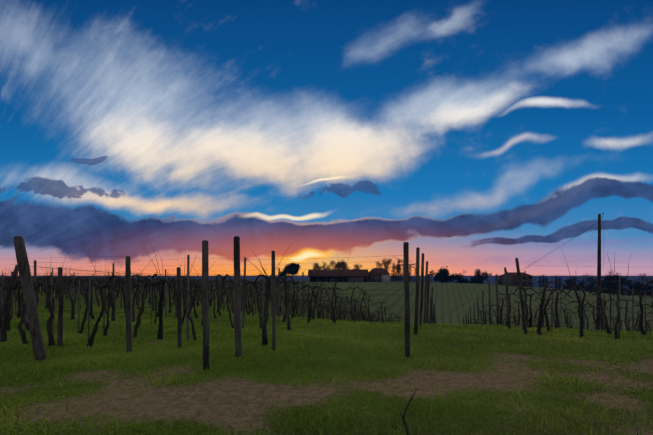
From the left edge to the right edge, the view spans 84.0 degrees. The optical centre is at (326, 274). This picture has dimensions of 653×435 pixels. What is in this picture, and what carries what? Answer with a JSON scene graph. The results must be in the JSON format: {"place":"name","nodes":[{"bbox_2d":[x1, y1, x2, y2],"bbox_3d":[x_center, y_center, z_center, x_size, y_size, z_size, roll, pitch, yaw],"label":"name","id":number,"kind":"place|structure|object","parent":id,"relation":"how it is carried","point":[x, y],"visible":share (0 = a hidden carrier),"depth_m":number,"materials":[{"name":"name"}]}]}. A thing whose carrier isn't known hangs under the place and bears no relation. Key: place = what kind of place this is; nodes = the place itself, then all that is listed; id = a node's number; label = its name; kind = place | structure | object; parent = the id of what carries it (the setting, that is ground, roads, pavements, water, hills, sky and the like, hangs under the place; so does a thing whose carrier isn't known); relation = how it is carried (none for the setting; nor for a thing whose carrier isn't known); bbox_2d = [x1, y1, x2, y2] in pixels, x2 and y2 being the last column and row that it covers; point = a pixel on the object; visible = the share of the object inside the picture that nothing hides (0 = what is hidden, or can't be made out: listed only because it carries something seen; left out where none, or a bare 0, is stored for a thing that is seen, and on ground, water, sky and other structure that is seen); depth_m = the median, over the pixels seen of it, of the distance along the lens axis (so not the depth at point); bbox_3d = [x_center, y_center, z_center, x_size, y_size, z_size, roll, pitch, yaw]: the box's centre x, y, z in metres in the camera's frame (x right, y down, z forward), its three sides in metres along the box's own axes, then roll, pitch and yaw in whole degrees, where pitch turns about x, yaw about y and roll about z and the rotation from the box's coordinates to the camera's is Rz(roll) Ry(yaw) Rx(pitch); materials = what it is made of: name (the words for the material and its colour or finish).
{"place":"outdoors","nodes":[
{"label":"outdoors","id":0,"kind":"place"},
{"bbox_2d":[0,276,652,434],"bbox_3d":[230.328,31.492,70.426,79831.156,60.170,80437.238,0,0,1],"label":"terrain","id":1,"kind":"structure","parent":0,"point":[451,296],"depth_m":5.61,"materials":[{"name":"green plant"}]},
{"bbox_2d":[0,236,527,370],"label":"wooden posts","id":2,"kind":"object","parent":1,"relation":"on","point":[22,266],"visible":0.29,"depth_m":7.12,"materials":[{"name":"brown wood"}]},
{"bbox_2d":[7,255,638,339],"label":"vineyard posts","id":3,"kind":"object","parent":1,"relation":"on","point":[187,319],"visible":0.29,"depth_m":13.85,"materials":[{"name":"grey wood"}]},
{"bbox_2d":[0,304,652,434],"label":"turf grass","id":4,"kind":"structure","parent":1,"relation":"on","point":[562,425],"depth_m":5.64,"materials":[{"name":"green plant"}]},
{"bbox_2d":[0,243,652,347],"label":"vines","id":5,"kind":"object","parent":1,"relation":"on","point":[45,280],"visible":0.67,"depth_m":13.01,"materials":[{"name":"brown plant"}]},
{"bbox_2d":[0,255,652,330],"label":"grapevines","id":6,"kind":"object","parent":1,"relation":"on","point":[216,290],"visible":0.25,"depth_m":13.71,"materials":[{"name":"grey"}]},
{"bbox_2d":[400,388,416,434],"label":"dead twig","id":7,"kind":"object","parent":1,"relation":"on","point":[403,420],"visible":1,"depth_m":3.42,"materials":[{"name":"brown wood"}]},
{"bbox_2d":[309,267,532,286],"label":"farm walls","id":8,"kind":"structure","parent":1,"relation":"on","point":[370,277],"depth_m":206.16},
{"bbox_2d":[311,274,530,284],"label":"farm openings","id":9,"kind":"object","parent":8,"relation":"in","point":[339,279],"visible":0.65,"depth_m":215.69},
{"bbox_2d":[308,268,534,278],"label":"farm roofs","id":10,"kind":"structure","parent":8,"relation":"on","point":[360,272],"depth_m":211.50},
{"bbox_2d":[433,213,603,329],"bbox_3d":[12.682,0.396,25.551,12.534,9.248,0.268,0,0,8],"label":"utility pole","id":11,"kind":"object","parent":1,"relation":"on","point":[599,262],"visible":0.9,"depth_m":24.62,"materials":[{"name":"brown wood"}]},
{"bbox_2d":[0,0,652,275],"label":"sky","id":12,"kind":"structure","parent":0,"point":[484,135],"materials":[{"name":"blue"}]},
{"bbox_2d":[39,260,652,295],"bbox_3d":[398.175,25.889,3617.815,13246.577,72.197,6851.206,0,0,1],"label":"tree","id":13,"kind":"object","parent":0,"point":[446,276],"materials":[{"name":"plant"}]},
{"bbox_2d":[312,257,400,270],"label":"trees","id":14,"kind":"object","parent":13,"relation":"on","point":[342,264],"visible":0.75,"depth_m":233.15,"materials":[{"name":"plant"}]},
{"bbox_2d":[381,274,389,281],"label":"white farm wall","id":15,"kind":"structure","parent":0,"point":[386,277],"depth_m":213.19,"materials":[{"name":"white paint"}]}
]}

